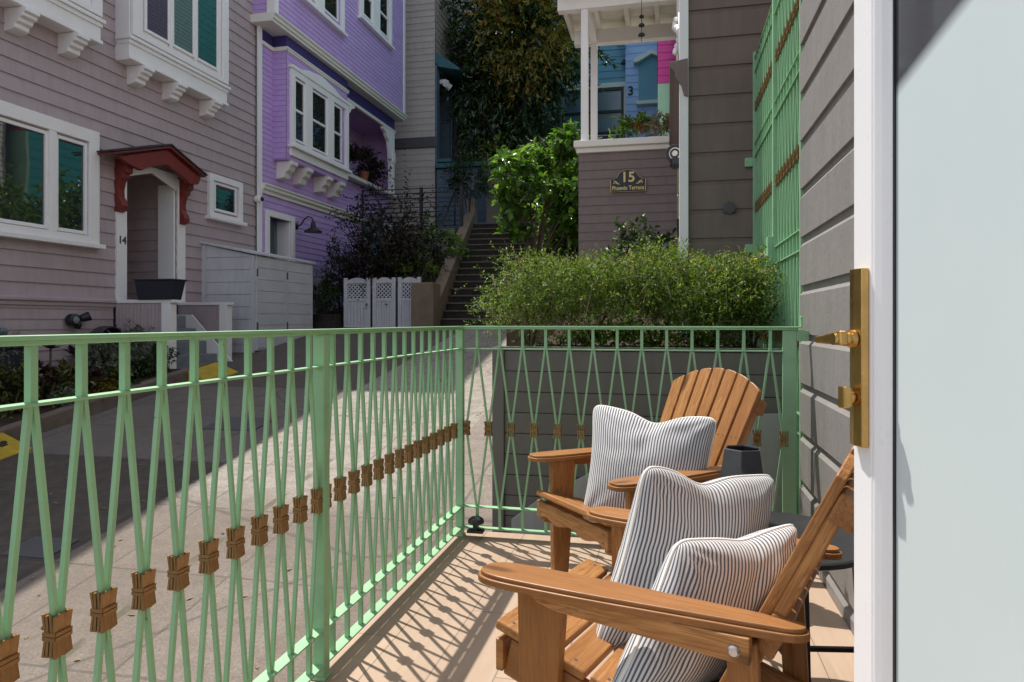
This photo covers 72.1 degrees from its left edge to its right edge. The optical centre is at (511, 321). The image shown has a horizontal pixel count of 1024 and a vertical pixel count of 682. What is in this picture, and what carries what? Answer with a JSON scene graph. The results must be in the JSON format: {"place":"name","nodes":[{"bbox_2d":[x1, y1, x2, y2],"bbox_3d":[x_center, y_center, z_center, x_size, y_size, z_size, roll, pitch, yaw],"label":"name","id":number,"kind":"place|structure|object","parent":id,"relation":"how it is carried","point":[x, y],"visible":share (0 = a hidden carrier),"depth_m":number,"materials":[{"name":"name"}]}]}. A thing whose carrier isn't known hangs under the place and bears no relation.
{"place":"outdoors","nodes":[
{"label":"outdoors","id":0,"kind":"place"},
{"bbox_2d":[0,369,179,426],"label":"planting bed","id":1,"kind":"object","parent":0,"point":[16,415],"visible":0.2,"depth_m":7.89,"materials":[{"name":"soil"}]},
{"bbox_2d":[0,327,7,335],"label":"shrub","id":2,"kind":"object","parent":1,"relation":"on","point":[3,328],"visible":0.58,"depth_m":8.22,"materials":[{"name":"green plant"}]},
{"bbox_2d":[0,346,23,403],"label":"shrub","id":3,"kind":"object","parent":1,"relation":"on","point":[15,359],"visible":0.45,"depth_m":7.76,"materials":[{"name":"green plant"}]},
{"bbox_2d":[0,328,23,402],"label":"bed shrub","id":4,"kind":"object","parent":1,"relation":"on","point":[4,334],"visible":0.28,"depth_m":7.75,"materials":[{"name":"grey plant"}]},
{"bbox_2d":[0,362,43,418],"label":"bed shrub","id":5,"kind":"object","parent":1,"relation":"on","point":[17,396],"visible":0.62,"depth_m":7.67,"materials":[{"name":"green plant"}]},
{"bbox_2d":[23,360,63,405],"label":"rosette succulent","id":6,"kind":"object","parent":1,"relation":"on","point":[43,370],"visible":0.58,"depth_m":8.03,"materials":[{"name":"green plant"}]},
{"bbox_2d":[23,358,95,407],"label":"bed shrub","id":7,"kind":"object","parent":1,"relation":"on","point":[63,368],"visible":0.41,"depth_m":8.24,"materials":[{"name":"green plant"}]},
{"bbox_2d":[43,344,89,393],"bbox_3d":[-5.254,0.571,8.319,0.363,0.786,0.578,0,0,13],"label":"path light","id":8,"kind":"object","parent":1,"relation":"on","point":[70,348],"visible":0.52,"depth_m":8.23,"materials":[{"name":"black metal"}]},
{"bbox_2d":[47,382,90,406],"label":"bed shrub","id":9,"kind":"object","parent":1,"relation":"on","point":[65,391],"visible":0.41,"depth_m":7.98,"materials":[{"name":"green plant"}]},
{"bbox_2d":[65,368,104,391],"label":"rosette succulent","id":10,"kind":"object","parent":1,"relation":"on","point":[95,373],"visible":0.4,"depth_m":8.64,"materials":[{"name":"green plant"}]},
{"bbox_2d":[56,332,143,384],"bbox_3d":[-5.324,0.585,9.143,0.973,0.915,0.954,0,0,-28],"label":"bed shrub","id":11,"kind":"object","parent":1,"relation":"on","point":[93,350],"visible":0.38,"depth_m":9.04,"materials":[{"name":"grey plant"}]},
{"bbox_2d":[88,326,122,376],"bbox_3d":[-5.554,0.399,9.635,0.215,0.676,0.538,0,0,13],"label":"hose reel","id":12,"kind":"object","parent":1,"relation":"on","point":[104,329],"visible":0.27,"depth_m":9.55,"materials":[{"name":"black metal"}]},
{"bbox_2d":[89,364,132,392],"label":"bed shrub","id":13,"kind":"object","parent":1,"relation":"on","point":[104,385],"visible":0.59,"depth_m":8.71,"materials":[{"name":"green plant"}]},
{"bbox_2d":[104,366,140,385],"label":"bed shrub","id":14,"kind":"object","parent":1,"relation":"on","point":[133,379],"visible":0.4,"depth_m":8.88,"materials":[{"name":"green plant"}]},
{"bbox_2d":[103,318,178,376],"bbox_3d":[-5.233,0.496,9.903,0.998,1.106,1.161,0,0,-20],"label":"bed shrub","id":15,"kind":"object","parent":1,"relation":"on","point":[135,348],"visible":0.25,"depth_m":9.74,"materials":[{"name":"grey plant"}]},
{"bbox_2d":[130,341,179,378],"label":"bed shrub","id":16,"kind":"object","parent":1,"relation":"on","point":[143,368],"visible":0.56,"depth_m":9.49,"materials":[{"name":"green plant"}]},
{"bbox_2d":[0,326,797,681],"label":"street","id":17,"kind":"structure","parent":0,"point":[30,604],"depth_m":5.30,"materials":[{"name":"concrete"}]},
{"bbox_2d":[0,433,31,459],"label":"kerb ramp","id":18,"kind":"structure","parent":17,"relation":"on","point":[9,446],"depth_m":6.83,"materials":[{"name":"yellow paint"}]},
{"bbox_2d":[1,536,78,558],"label":"utility cover","id":19,"kind":"object","parent":17,"relation":"on","point":[32,547],"visible":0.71,"depth_m":4.71,"materials":[{"name":"grey metal"}]},
{"bbox_2d":[0,362,209,440],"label":"kerb","id":20,"kind":"structure","parent":17,"relation":"on","point":[55,418],"depth_m":8.12,"materials":[{"name":"concrete"}]},
{"bbox_2d":[0,0,256,392],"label":"taupe house","id":21,"kind":"structure","parent":17,"relation":"on","point":[128,141],"depth_m":10.11,"materials":[{"name":"beige wood"}]},
{"bbox_2d":[0,100,105,248],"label":"window","id":22,"kind":"structure","parent":21,"relation":"in","point":[54,187],"depth_m":9.00,"materials":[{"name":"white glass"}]},
{"bbox_2d":[65,311,91,328],"bbox_3d":[-5.790,-0.018,9.430,0.162,0.238,0.346,0,0,13],"label":"flood light","id":23,"kind":"object","parent":21,"relation":"attached to","point":[74,320],"visible":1,"depth_m":9.35,"materials":[{"name":"black metal"}]},
{"bbox_2d":[133,279,186,299],"bbox_3d":[-5.029,-0.457,10.051,0.650,0.294,0.310,0,0,13],"label":"planter box","id":24,"kind":"object","parent":21,"relation":"on","point":[159,289],"visible":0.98,"depth_m":9.94,"materials":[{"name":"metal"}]},
{"bbox_2d":[205,172,247,225],"bbox_3d":[-5.117,-2.180,12.626,0.130,0.800,1.070,0,0,13],"label":"window","id":25,"kind":"structure","parent":21,"relation":"in","point":[222,198],"depth_m":12.60,"materials":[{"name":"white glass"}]},
{"bbox_2d":[188,362,237,381],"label":"kerb ramp","id":26,"kind":"structure","parent":17,"relation":"on","point":[209,371],"depth_m":9.95,"materials":[{"name":"yellow paint"}]},
{"bbox_2d":[202,417,271,430],"bbox_3d":[-2.928,1.095,7.538,0.620,0.074,0.420,0,0,13],"label":"utility cover","id":27,"kind":"object","parent":17,"relation":"on","point":[235,423],"visible":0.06,"depth_m":7.50,"materials":[{"name":"metal"}]},
{"bbox_2d":[24,336,480,668],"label":"fallen leaves","id":28,"kind":"object","parent":17,"relation":"on","point":[26,636],"visible":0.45,"depth_m":4.86,"materials":[{"name":"brown plant"}]},
{"bbox_2d":[200,241,314,352],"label":"storage shed","id":29,"kind":"structure","parent":17,"relation":"on","point":[264,293],"depth_m":12.00,"materials":[{"name":"white wood"}]},
{"bbox_2d":[255,255,285,350],"bbox_3d":[-4.209,-0.312,12.284,0.050,1.605,0.945,0,0,13],"label":"door","id":30,"kind":"structure","parent":29,"relation":"in","point":[270,273],"depth_m":12.21,"materials":[{"name":"white wood"}]},
{"bbox_2d":[286,260,312,341],"bbox_3d":[-4.000,-0.312,13.223,0.050,1.605,0.960,0,0,13],"label":"door","id":31,"kind":"structure","parent":29,"relation":"in","point":[299,276],"depth_m":13.20,"materials":[{"name":"white wood"}]},
{"bbox_2d":[250,0,407,313],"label":"lavender house","id":32,"kind":"structure","parent":17,"relation":"on","point":[330,77],"depth_m":15.56,"materials":[{"name":"purple wood"}]},
{"bbox_2d":[254,196,263,201],"bbox_3d":[-4.870,-2.360,13.540,0.175,0.128,0.129,0,0,13],"label":"security camera","id":33,"kind":"object","parent":32,"relation":"attached to","point":[258,199],"visible":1,"depth_m":13.50,"materials":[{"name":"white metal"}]},
{"bbox_2d":[270,220,277,258],"bbox_3d":[-5.041,-0.960,14.418,0.060,2.300,0.840,0,0,13],"label":"door","id":34,"kind":"structure","parent":32,"relation":"in","point":[273,224],"depth_m":14.63,"materials":[{"name":"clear glass"}]},
{"bbox_2d":[295,216,322,232],"bbox_3d":[-4.318,-2.067,14.912,0.598,0.355,0.375,0,0,13],"label":"barn light","id":35,"kind":"object","parent":32,"relation":"attached to","point":[312,229],"visible":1,"depth_m":14.85,"materials":[{"name":"black metal"}]},
{"bbox_2d":[288,64,351,179],"bbox_3d":[-4.142,-4.345,15.396,0.130,1.990,2.680,0,0,13],"label":"window","id":36,"kind":"structure","parent":32,"relation":"in","point":[315,121],"depth_m":15.21,"materials":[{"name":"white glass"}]},
{"bbox_2d":[313,264,328,313],"bbox_3d":[-4.250,-0.663,15.725,0.322,1.305,0.681,0,0,13],"label":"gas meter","id":37,"kind":"object","parent":32,"relation":"attached to","point":[316,281],"visible":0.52,"depth_m":15.57,"materials":[{"name":"metal"}]},
{"bbox_2d":[301,0,347,37],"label":"window","id":38,"kind":"structure","parent":32,"relation":"in","point":[319,7],"depth_m":15.60,"materials":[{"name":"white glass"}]},
{"bbox_2d":[349,141,394,194],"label":"potted plant","id":39,"kind":"object","parent":32,"relation":"on","point":[355,155],"visible":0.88,"depth_m":17.98,"materials":[{"name":"green plant"}]},
{"bbox_2d":[362,220,382,286],"bbox_3d":[-3.572,-1.260,18.261,0.500,2.700,0.400,0,0,13],"label":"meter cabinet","id":40,"kind":"object","parent":32,"relation":"attached to","point":[374,237],"visible":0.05,"depth_m":18.08,"materials":[{"name":"grey metal"}]},
{"bbox_2d":[357,0,394,49],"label":"window","id":41,"kind":"structure","parent":32,"relation":"in","point":[376,15],"depth_m":18.11,"materials":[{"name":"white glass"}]},
{"bbox_2d":[344,277,420,327],"bbox_3d":[-2.603,-0.383,14.096,1.646,1.005,0.050,0,0,13],"label":"lattice fence","id":42,"kind":"object","parent":17,"relation":"on","point":[383,315],"visible":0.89,"depth_m":14.10,"materials":[{"name":"white wood"}]},
{"bbox_2d":[313,228,456,328],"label":"retaining wall","id":43,"kind":"structure","parent":17,"relation":"on","point":[331,320],"depth_m":14.24,"materials":[{"name":"concrete"}]},
{"bbox_2d":[313,278,342,313],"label":"garden shrub","id":44,"kind":"object","parent":43,"relation":"on","point":[323,302],"visible":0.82,"depth_m":14.24,"materials":[{"name":"green plant"}]},
{"bbox_2d":[317,229,356,313],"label":"shrub","id":45,"kind":"object","parent":43,"relation":"on","point":[336,249],"depth_m":15.48,"materials":[{"name":"green plant"}]},
{"bbox_2d":[362,185,462,227],"bbox_3d":[-2.574,-2.870,17.941,2.772,1.080,0.070,0,0,13],"label":"metal fence","id":46,"kind":"object","parent":43,"relation":"on","point":[421,202],"visible":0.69,"depth_m":17.84,"materials":[{"name":"black metal"}]},
{"bbox_2d":[317,143,459,316],"bbox_3d":[-2.605,-1.568,15.277,3.248,4.275,2.955,0,0,13],"label":"maple tree","id":47,"kind":"object","parent":17,"relation":"on","point":[367,256],"visible":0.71,"depth_m":14.83,"materials":[{"name":"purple plant"}]},
{"bbox_2d":[492,344,781,537],"bbox_3d":[0.807,1.018,4.507,1.620,1.745,1.250,0,0,13],"label":"garden planter","id":48,"kind":"object","parent":17,"relation":"on","point":[770,427],"visible":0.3,"depth_m":4.00,"materials":[{"name":"paint"}]},
{"bbox_2d":[455,232,785,347],"bbox_3d":[0.696,-0.142,4.502,2.041,0.771,1.480,0,0,13],"label":"hedge","id":49,"kind":"object","parent":48,"relation":"in","point":[721,292],"visible":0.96,"depth_m":4.16,"materials":[{"name":"green plant"}]},
{"bbox_2d":[510,316,767,352],"bbox_3d":[0.705,0.174,4.139,1.498,0.414,0.390,0,0,7],"label":"hedge","id":50,"kind":"object","parent":48,"relation":"in","point":[603,339],"visible":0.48,"depth_m":4.11,"materials":[{"name":"green plant"}]},
{"bbox_2d":[557,0,797,358],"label":"brown house","id":51,"kind":"structure","parent":17,"relation":"on","point":[709,210],"depth_m":5.57,"materials":[{"name":"paint"}]},
{"bbox_2d":[610,169,645,191],"bbox_3d":[1.363,-1.657,8.262,0.410,0.260,0.021,0,0,13],"label":"address plaque","id":52,"kind":"object","parent":51,"relation":"attached to","point":[628,180],"visible":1,"depth_m":8.26,"materials":[{"name":"black metal"}]},
{"bbox_2d":[608,111,668,138],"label":"porch plant","id":53,"kind":"object","parent":51,"relation":"on","point":[626,126],"visible":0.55,"depth_m":8.47,"materials":[{"name":"green plant"}]},
{"bbox_2d":[638,0,644,41],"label":"wind chime","id":54,"kind":"object","parent":51,"relation":"hanging from","point":[641,25],"visible":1,"depth_m":8.11,"materials":[{"name":"black metal"}]},
{"bbox_2d":[639,110,668,136],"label":"porch plant","id":55,"kind":"object","parent":51,"relation":"on","point":[664,126],"visible":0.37,"depth_m":8.37,"materials":[{"name":"green plant"}]},
{"bbox_2d":[666,144,678,169],"bbox_3d":[1.367,-1.359,5.825,0.180,0.197,0.174,0,0,13],"label":"wall light","id":56,"kind":"object","parent":51,"relation":"attached to","point":[672,154],"visible":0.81,"depth_m":5.76,"materials":[{"name":"black plastic"}]},
{"bbox_2d":[800,0,853,634],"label":"gray house","id":57,"kind":"structure","parent":17,"relation":"on","point":[827,149],"depth_m":2.89,"materials":[{"name":"paint"}]},
{"bbox_2d":[310,530,853,681],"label":"balcony floor","id":58,"kind":"structure","parent":57,"relation":"on","point":[439,614],"depth_m":2.53,"materials":[{"name":"beige tile"}]},
{"bbox_2d":[0,316,808,681],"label":"balcony railing","id":59,"kind":"object","parent":58,"relation":"on","point":[322,614],"visible":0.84,"depth_m":1.98,"materials":[{"name":"green metal"}]},
{"bbox_2d":[467,516,484,533],"bbox_3d":[-0.181,1.020,3.536,0.084,0.079,0.081,0,0,13],"label":"solar light","id":60,"kind":"object","parent":59,"relation":"attached to","point":[475,521],"visible":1,"depth_m":3.51,"materials":[{"name":"black plastic"}]},
{"bbox_2d":[528,368,766,571],"bbox_3d":[0.632,0.646,2.906,0.960,0.891,0.683,0,0,-27],"label":"adirondack chair","id":61,"kind":"object","parent":58,"relation":"on","point":[732,404],"visible":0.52,"depth_m":2.91,"materials":[{"name":"brown wood"}]},
{"bbox_2d":[583,405,715,522],"bbox_3d":[0.532,0.579,2.764,0.507,0.460,0.239,0,0,26],"label":"pillow","id":62,"kind":"object","parent":61,"relation":"on","point":[625,443],"visible":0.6,"depth_m":2.73,"materials":[{"name":"fabric"}]},
{"bbox_2d":[478,445,853,681],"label":"adirondack chair","id":63,"kind":"object","parent":58,"relation":"on","point":[547,620],"visible":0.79,"depth_m":1.45,"materials":[{"name":"brown wood"}]},
{"bbox_2d":[596,466,774,649],"bbox_3d":[0.480,0.592,1.847,0.665,0.463,0.179,0,0,-33],"label":"pillow","id":64,"kind":"object","parent":63,"relation":"on","point":[670,508],"visible":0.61,"depth_m":1.74,"materials":[{"name":"fabric"}]},
{"bbox_2d":[612,524,796,681],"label":"pillow","id":65,"kind":"object","parent":63,"relation":"on","point":[744,572],"visible":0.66,"depth_m":1.53,"materials":[{"name":"fabric"}]},
{"bbox_2d":[768,511,853,681],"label":"side table","id":66,"kind":"object","parent":58,"relation":"on","point":[842,540],"visible":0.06,"depth_m":2.04,"materials":[{"name":"black metal"}]},
{"bbox_2d":[720,445,764,477],"bbox_3d":[0.715,0.508,2.177,0.167,0.234,0.146,0,0,-8],"label":"vase","id":67,"kind":"object","parent":66,"relation":"on","point":[742,459],"visible":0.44,"depth_m":2.13,"materials":[{"name":"grey ceramic"}]},
{"bbox_2d":[753,0,802,514],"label":"security gate","id":68,"kind":"structure","parent":57,"relation":"attached to","point":[776,132],"depth_m":4.19,"materials":[{"name":"green metal"}]},
{"bbox_2d":[815,0,1023,681],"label":"glass door","id":69,"kind":"structure","parent":57,"relation":"attached to","point":[931,397],"depth_m":0.84,"materials":[{"name":"white glass"}]},
{"bbox_2d":[471,230,557,254],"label":"hillside","id":70,"kind":"structure","parent":0,"point":[504,231],"depth_m":17.72,"materials":[{"name":"soil"}]},
{"bbox_2d":[389,0,495,230],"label":"beige house","id":71,"kind":"structure","parent":70,"relation":"on","point":[429,151],"depth_m":21.11,"materials":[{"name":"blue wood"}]},
{"bbox_2d":[440,79,452,90],"bbox_3d":[-2.012,-7.188,21.345,0.327,0.264,0.615,0,0,13],"label":"entry light","id":72,"kind":"object","parent":71,"relation":"attached to","point":[446,84],"visible":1,"depth_m":21.18,"materials":[{"name":"white glass"}]},
{"bbox_2d":[411,178,545,326],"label":"garden stairs","id":73,"kind":"structure","parent":70,"relation":"on","point":[437,303],"depth_m":15.59,"materials":[{"name":"concrete"}]},
{"bbox_2d":[360,254,433,300],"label":"garden shrub","id":74,"kind":"object","parent":73,"relation":"on","point":[400,266],"visible":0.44,"depth_m":14.71,"materials":[{"name":"green plant"}]},
{"bbox_2d":[394,247,440,289],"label":"garden shrub","id":75,"kind":"object","parent":73,"relation":"on","point":[435,267],"visible":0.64,"depth_m":14.54,"materials":[{"name":"green plant"}]},
{"bbox_2d":[410,213,472,282],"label":"garden shrub","id":76,"kind":"object","parent":73,"relation":"on","point":[449,240],"visible":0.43,"depth_m":16.29,"materials":[{"name":"green plant"}]},
{"bbox_2d":[440,145,494,211],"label":"garden shrub","id":77,"kind":"object","parent":73,"relation":"on","point":[460,176],"visible":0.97,"depth_m":18.48,"materials":[{"name":"green plant"}]},
{"bbox_2d":[471,131,520,210],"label":"garden shrub","id":78,"kind":"object","parent":73,"relation":"on","point":[497,137],"visible":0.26,"depth_m":19.47,"materials":[{"name":"green plant"}]},
{"bbox_2d":[471,131,557,226],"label":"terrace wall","id":79,"kind":"structure","parent":70,"relation":"on","point":[493,154],"depth_m":24.39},
{"bbox_2d":[439,0,619,184],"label":"magnolia tree","id":80,"kind":"object","parent":70,"relation":"on","point":[515,86],"visible":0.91,"depth_m":21.09,"materials":[{"name":"green plant"}]},
{"bbox_2d":[498,5,576,127],"bbox_3d":[1.659,-9.162,27.887,5.136,12.190,5.155,0,0,-12],"label":"evergreen tree","id":81,"kind":"object","parent":70,"relation":"on","point":[553,69],"visible":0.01,"depth_m":25.98,"materials":[{"name":"green plant"}]},
{"bbox_2d":[530,5,657,138],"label":"blue house","id":82,"kind":"structure","parent":70,"relation":"on","point":[629,88],"depth_m":25.71,"materials":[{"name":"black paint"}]},
{"bbox_2d":[556,82,625,136],"bbox_3d":[2.718,-7.652,26.005,2.960,2.204,0.110,0,0,13],"label":"window","id":83,"kind":"structure","parent":82,"relation":"in","point":[610,103],"depth_m":25.86,"materials":[{"name":"glass"}]},
{"bbox_2d":[657,40,675,135],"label":"aqua house","id":84,"kind":"structure","parent":70,"relation":"on","point":[665,56],"depth_m":13.88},
{"bbox_2d":[506,249,689,345],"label":"garden terrace","id":85,"kind":"structure","parent":0,"point":[511,335],"depth_m":9.26,"materials":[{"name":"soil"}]},
{"bbox_2d":[502,131,572,241],"bbox_3d":[0.920,-3.079,16.419,2.486,2.694,2.112,0,0,13],"label":"garden shrub","id":86,"kind":"object","parent":85,"relation":"on","point":[544,143],"visible":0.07,"depth_m":16.16,"materials":[{"name":"green plant"}]},
{"bbox_2d":[488,118,601,269],"bbox_3d":[0.670,-1.793,11.105,1.986,2.699,1.694,0,0,13],"label":"citrus shrub","id":87,"kind":"object","parent":85,"relation":"on","point":[534,170],"visible":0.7,"depth_m":10.88,"materials":[{"name":"green plant"}]},
{"bbox_2d":[532,202,577,263],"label":"garden shrub","id":88,"kind":"object","parent":85,"relation":"on","point":[560,247],"visible":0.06,"depth_m":12.25,"materials":[{"name":"green plant"}]},
{"bbox_2d":[527,162,677,261],"bbox_3d":[1.544,-1.765,11.583,2.910,2.403,2.309,0,0,13],"label":"laurel bush","id":89,"kind":"object","parent":85,"relation":"on","point":[573,239],"visible":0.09,"depth_m":11.29,"materials":[{"name":"green plant"}]},
{"bbox_2d":[602,213,678,308],"bbox_3d":[1.258,-0.589,7.180,0.872,1.001,0.748,0,0,13],"label":"variegated shrub","id":90,"kind":"object","parent":85,"relation":"on","point":[631,237],"visible":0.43,"depth_m":7.14,"materials":[{"name":"green plant"}]}
]}

